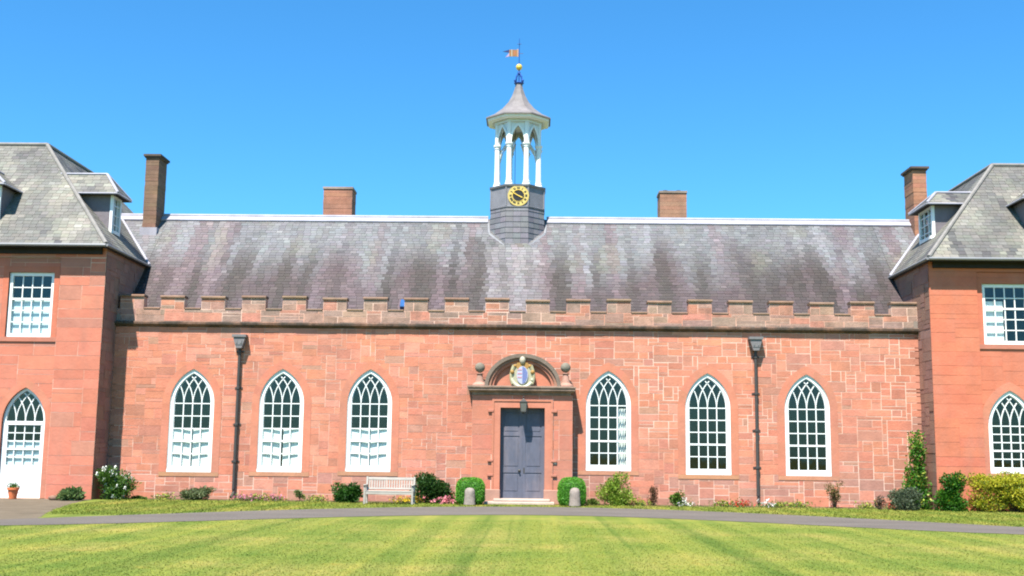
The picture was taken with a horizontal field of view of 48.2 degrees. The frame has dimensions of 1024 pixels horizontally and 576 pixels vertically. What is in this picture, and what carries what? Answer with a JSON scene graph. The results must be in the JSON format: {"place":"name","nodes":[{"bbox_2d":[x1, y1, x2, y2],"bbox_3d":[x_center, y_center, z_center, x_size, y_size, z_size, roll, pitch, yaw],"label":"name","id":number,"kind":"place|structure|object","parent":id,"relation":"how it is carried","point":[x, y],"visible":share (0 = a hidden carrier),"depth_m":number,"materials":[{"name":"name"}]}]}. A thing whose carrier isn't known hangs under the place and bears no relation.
{"place":"outdoors","nodes":[
{"label":"outdoors","id":0,"kind":"place"},
{"bbox_2d":[0,498,92,518],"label":"gravel path","id":1,"kind":"structure","parent":0,"point":[16,508],"depth_m":33.84,"materials":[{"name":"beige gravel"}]},
{"bbox_2d":[7,481,21,498],"bbox_3d":[-17.021,6.878,38.970,0.449,0.600,0.451,-3,-9,25],"label":"terracotta pot","id":2,"kind":"object","parent":1,"relation":"on","point":[13,488],"visible":1,"depth_m":38.87,"materials":[{"name":"orange ceramic"}]},
{"bbox_2d":[48,495,58,499],"bbox_3d":[-15.418,7.067,38.486,0.364,0.188,0.267,1,-8,1],"label":"loose stone","id":3,"kind":"object","parent":1,"relation":"on","point":[51,497],"visible":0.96,"depth_m":38.38,"materials":[{"name":"stone"}]},
{"bbox_2d":[55,486,85,500],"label":"hosta plant","id":4,"kind":"object","parent":1,"relation":"on","point":[73,493],"visible":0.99,"depth_m":38.26,"materials":[{"name":"green plant"}]},
{"bbox_2d":[0,142,150,498],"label":"wing building","id":5,"kind":"structure","parent":0,"point":[74,262],"depth_m":40.47,"materials":[{"name":"red stone"}]},
{"bbox_2d":[0,379,50,497],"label":"garden door","id":6,"kind":"structure","parent":5,"relation":"in","point":[24,461],"depth_m":39.84,"materials":[{"name":"white wood"}]},
{"bbox_2d":[0,266,60,341],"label":"window","id":7,"kind":"structure","parent":5,"relation":"in","point":[31,319],"depth_m":40.52,"materials":[{"name":"white stone"}]},
{"bbox_2d":[0,498,1023,575],"bbox_3d":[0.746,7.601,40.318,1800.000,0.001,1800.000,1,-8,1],"label":"lawn ground","id":8,"kind":"structure","parent":0,"point":[561,519],"depth_m":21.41,"materials":[{"name":"green plant"}]},
{"bbox_2d":[363,476,415,504],"bbox_3d":[-4.133,6.835,38.614,1.685,0.908,0.745,1,-8,1],"label":"garden bench","id":9,"kind":"object","parent":8,"relation":"on","point":[366,491],"visible":0.99,"depth_m":38.88,"materials":[{"name":"white wood"}]},
{"bbox_2d":[404,495,431,502],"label":"flower clump","id":10,"kind":"object","parent":8,"relation":"on","point":[418,500],"visible":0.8,"depth_m":39.44,"materials":[{"name":"green plant"}]},
{"bbox_2d":[422,495,456,503],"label":"flower clump","id":11,"kind":"object","parent":8,"relation":"on","point":[446,500],"visible":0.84,"depth_m":38.99,"materials":[{"name":"pink plant"}]},
{"bbox_2d":[464,488,474,505],"bbox_3d":[-1.415,6.978,38.277,0.401,0.591,0.339,1,-8,1],"label":"stone bollard","id":12,"kind":"object","parent":8,"relation":"on","point":[469,498],"visible":0.94,"depth_m":38.15,"materials":[{"name":"white stone"}]},
{"bbox_2d":[455,477,485,504],"bbox_3d":[-1.422,6.908,38.888,1.055,0.981,0.975,1,-8,1],"label":"clipped topiary","id":13,"kind":"object","parent":8,"relation":"on","point":[477,485],"visible":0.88,"depth_m":38.55,"materials":[{"name":"green plant"}]},
{"bbox_2d":[105,154,928,507],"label":"hall building","id":14,"kind":"structure","parent":8,"relation":"on","point":[669,348],"depth_m":41.16,"materials":[{"name":"red stone"}]},
{"bbox_2d":[158,361,221,476],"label":"window","id":15,"kind":"structure","parent":14,"relation":"in","point":[204,460],"depth_m":40.97,"materials":[{"name":"white stone"}]},
{"bbox_2d":[249,361,310,476],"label":"window","id":16,"kind":"structure","parent":14,"relation":"in","point":[265,461],"depth_m":40.91,"materials":[{"name":"white stone"}]},
{"bbox_2d":[337,361,399,475],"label":"window","id":17,"kind":"structure","parent":14,"relation":"in","point":[353,447],"depth_m":40.85,"materials":[{"name":"white stone"}]},
{"bbox_2d":[486,38,550,244],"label":"clock turret","id":18,"kind":"object","parent":14,"relation":"on","point":[517,212],"visible":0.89,"depth_m":46.56,"materials":[{"name":"wood"}]},
{"bbox_2d":[500,408,544,497],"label":"door","id":19,"kind":"structure","parent":14,"relation":"in","point":[521,435],"depth_m":40.29,"materials":[{"name":"blue paint"}]},
{"bbox_2d":[520,395,526,413],"bbox_3d":[0.402,4.076,40.092,0.272,0.670,0.275,1,-8,1],"label":"hanging lantern","id":20,"kind":"object","parent":14,"relation":"hanging from","point":[523,405],"visible":1,"depth_m":39.98,"materials":[{"name":"metal"}]},
{"bbox_2d":[578,363,638,474],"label":"window","id":21,"kind":"structure","parent":14,"relation":"in","point":[627,429],"depth_m":40.71,"materials":[{"name":"white stone"}]},
{"bbox_2d":[678,365,738,478],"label":"window","id":22,"kind":"structure","parent":14,"relation":"in","point":[731,471],"depth_m":40.60,"materials":[{"name":"white stone"}]},
{"bbox_2d":[777,366,839,480],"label":"window","id":23,"kind":"structure","parent":14,"relation":"in","point":[805,373],"depth_m":40.53,"materials":[{"name":"white stone"}]},
{"bbox_2d":[125,498,923,508],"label":"soil","id":24,"kind":"structure","parent":8,"relation":"on","point":[454,503],"depth_m":39.83,"materials":[{"name":"brown soil"}]},
{"bbox_2d":[94,465,141,499],"bbox_3d":[-13.739,6.784,39.698,1.540,1.284,1.341,-4,-10,30],"label":"rose bush","id":25,"kind":"object","parent":24,"relation":"on","point":[116,486],"visible":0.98,"depth_m":39.50,"materials":[{"name":"green plant"}]},
{"bbox_2d":[130,495,147,498],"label":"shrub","id":26,"kind":"object","parent":24,"relation":"on","point":[137,497],"visible":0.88,"depth_m":39.76,"materials":[{"name":"green plant"}]},
{"bbox_2d":[146,490,177,499],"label":"flower clump","id":27,"kind":"object","parent":24,"relation":"on","point":[162,497],"visible":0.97,"depth_m":39.68,"materials":[{"name":"yellow plant"}]},
{"bbox_2d":[178,485,215,499],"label":"sage bush","id":28,"kind":"object","parent":24,"relation":"on","point":[196,493],"visible":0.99,"depth_m":39.54,"materials":[{"name":"green plant"}]},
{"bbox_2d":[227,493,254,500],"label":"flower clump","id":29,"kind":"object","parent":24,"relation":"on","point":[240,497],"visible":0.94,"depth_m":39.60,"materials":[{"name":"pink plant"}]},
{"bbox_2d":[243,493,269,500],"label":"flower clump","id":30,"kind":"object","parent":24,"relation":"on","point":[255,498],"visible":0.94,"depth_m":39.57,"materials":[{"name":"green plant"}]},
{"bbox_2d":[243,492,280,500],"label":"flower clump","id":31,"kind":"object","parent":24,"relation":"on","point":[261,497],"visible":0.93,"depth_m":39.56,"materials":[{"name":"pink plant"}]},
{"bbox_2d":[264,492,288,501],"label":"flower clump","id":32,"kind":"object","parent":24,"relation":"on","point":[277,498],"visible":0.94,"depth_m":39.55,"materials":[{"name":"pink plant"}]},
{"bbox_2d":[294,489,305,500],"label":"young weed","id":33,"kind":"object","parent":24,"relation":"on","point":[298,494],"visible":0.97,"depth_m":39.91,"materials":[{"name":"green plant"}]},
{"bbox_2d":[302,495,331,501],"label":"flower clump","id":34,"kind":"object","parent":24,"relation":"on","point":[316,498],"visible":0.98,"depth_m":39.60,"materials":[{"name":"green plant"}]},
{"bbox_2d":[329,481,362,502],"bbox_3d":[-5.681,7.047,39.289,1.158,0.831,0.948,-7,-11,42],"label":"laurel bush","id":35,"kind":"object","parent":24,"relation":"on","point":[351,492],"visible":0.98,"depth_m":39.09,"materials":[{"name":"green plant"}]},
{"bbox_2d":[388,496,410,502],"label":"flower clump","id":36,"kind":"object","parent":24,"relation":"on","point":[406,499],"visible":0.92,"depth_m":39.51,"materials":[{"name":"yellow plant"}]},
{"bbox_2d":[409,471,454,503],"bbox_3d":[-2.659,6.957,39.636,1.856,1.212,1.295,1,-8,1],"label":"laurel bush","id":37,"kind":"object","parent":24,"relation":"on","point":[428,486],"visible":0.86,"depth_m":39.35,"materials":[{"name":"green plant"}]},
{"bbox_2d":[585,498,599,504],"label":"shrub","id":38,"kind":"object","parent":24,"relation":"on","point":[591,501],"visible":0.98,"depth_m":39.35,"materials":[{"name":"green plant"}]},
{"bbox_2d":[595,471,638,505],"bbox_3d":[3.603,6.944,39.483,1.423,1.303,1.216,3,-9,-17],"label":"yellow bush","id":39,"kind":"object","parent":24,"relation":"on","point":[617,496],"visible":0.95,"depth_m":39.31,"materials":[{"name":"green plant"}]},
{"bbox_2d":[626,497,655,505],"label":"flower clump","id":40,"kind":"object","parent":24,"relation":"on","point":[633,502],"visible":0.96,"depth_m":39.37,"materials":[{"name":"green plant"}]},
{"bbox_2d":[646,484,657,505],"bbox_3d":[4.869,7.197,39.689,0.468,0.803,0.351,1,-8,1],"label":"barberry","id":41,"kind":"object","parent":24,"relation":"on","point":[652,495],"visible":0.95,"depth_m":39.66,"materials":[{"name":"brown plant"}]},
{"bbox_2d":[668,489,686,505],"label":"shrub","id":42,"kind":"object","parent":24,"relation":"on","point":[676,496],"visible":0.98,"depth_m":39.47,"materials":[{"name":"green plant"}]},
{"bbox_2d":[669,498,701,506],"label":"flower clump","id":43,"kind":"object","parent":24,"relation":"on","point":[688,503],"visible":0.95,"depth_m":39.28,"materials":[{"name":"white plant"}]},
{"bbox_2d":[704,499,737,506],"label":"flower clump","id":44,"kind":"object","parent":24,"relation":"on","point":[722,503],"visible":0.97,"depth_m":39.30,"materials":[{"name":"green plant"}]},
{"bbox_2d":[718,497,759,506],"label":"flower clump","id":45,"kind":"object","parent":24,"relation":"on","point":[744,504],"visible":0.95,"depth_m":39.26,"materials":[{"name":"red plant"}]},
{"bbox_2d":[754,499,778,506],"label":"flower clump","id":46,"kind":"object","parent":24,"relation":"on","point":[766,505],"visible":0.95,"depth_m":39.28,"materials":[{"name":"white plant"}]},
{"bbox_2d":[768,501,798,507],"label":"flower clump","id":47,"kind":"object","parent":24,"relation":"on","point":[780,504],"visible":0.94,"depth_m":39.25,"materials":[{"name":"green plant"}]},
{"bbox_2d":[785,499,820,507],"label":"flower clump","id":48,"kind":"object","parent":24,"relation":"on","point":[800,504],"visible":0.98,"depth_m":39.22,"materials":[{"name":"green plant"}]},
{"bbox_2d":[824,480,844,507],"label":"thin shrub","id":49,"kind":"object","parent":24,"relation":"on","point":[834,493],"visible":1,"depth_m":39.51,"materials":[{"name":"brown plant"}]},
{"bbox_2d":[853,500,881,508],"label":"flower clump","id":50,"kind":"object","parent":24,"relation":"on","point":[868,505],"visible":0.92,"depth_m":39.22,"materials":[{"name":"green plant"}]},
{"bbox_2d":[901,429,932,509],"bbox_3d":[13.926,6.307,39.478,1.077,2.876,1.268,4,-9,-19],"label":"climbing shrub","id":51,"kind":"object","parent":24,"relation":"on","point":[918,476],"visible":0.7,"depth_m":39.36,"materials":[{"name":"green plant"}]},
{"bbox_2d":[47,498,1023,526],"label":"verge grass","id":52,"kind":"structure","parent":8,"relation":"on","point":[926,515],"depth_m":35.88,"materials":[{"name":"green plant"}]},
{"bbox_2d":[557,477,586,505],"bbox_3d":[2.029,6.915,38.826,1.028,1.032,0.974,1,-8,1],"label":"clipped topiary","id":53,"kind":"object","parent":8,"relation":"on","point":[566,485],"visible":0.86,"depth_m":38.49,"materials":[{"name":"green plant"}]},
{"bbox_2d":[569,488,580,506],"bbox_3d":[2.098,6.988,38.209,0.401,0.634,0.339,1,-8,1],"label":"stone bollard","id":54,"kind":"object","parent":8,"relation":"on","point":[574,499],"visible":0.94,"depth_m":38.09,"materials":[{"name":"white stone"}]},
{"bbox_2d":[873,495,886,509],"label":"dry shrub","id":55,"kind":"object","parent":8,"relation":"on","point":[879,501],"visible":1,"depth_m":38.76,"materials":[{"name":"brown plant"}]},
{"bbox_2d":[886,486,925,510],"bbox_3d":[13.179,7.071,38.366,1.282,0.916,1.206,1,-8,1],"label":"lavender mound","id":56,"kind":"object","parent":8,"relation":"on","point":[901,499],"visible":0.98,"depth_m":38.27,"materials":[{"name":"green plant"}]},
{"bbox_2d":[932,470,968,511],"bbox_3d":[14.633,6.808,38.236,1.234,1.487,0.925,1,-8,1],"label":"box bush","id":57,"kind":"object","parent":8,"relation":"on","point":[950,498],"visible":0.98,"depth_m":38.09,"materials":[{"name":"green plant"}]},
{"bbox_2d":[958,470,1023,511],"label":"clipped hedge","id":58,"kind":"object","parent":8,"relation":"on","point":[1010,492],"visible":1,"depth_m":37.87,"materials":[{"name":"yellow plant"}]},
{"bbox_2d":[0,507,1023,533],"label":"path","id":59,"kind":"structure","parent":0,"point":[623,512],"depth_m":31.57,"materials":[{"name":"grey asphalt"}]},
{"bbox_2d":[0,0,1023,219],"label":"sky","id":60,"kind":"structure","parent":0,"point":[788,109],"materials":[{"name":"blue"}]},
{"bbox_2d":[888,163,1023,510],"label":"wing building","id":61,"kind":"structure","parent":0,"point":[956,274],"depth_m":39.83,"materials":[{"name":"red stone"}]},
{"bbox_2d":[976,277,1023,348],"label":"window","id":62,"kind":"structure","parent":61,"relation":"in","point":[990,313],"depth_m":39.86,"materials":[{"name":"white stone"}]},
{"bbox_2d":[983,382,1023,477],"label":"window","id":63,"kind":"structure","parent":61,"relation":"in","point":[1003,391],"depth_m":39.23,"materials":[{"name":"white stone"}]}
]}

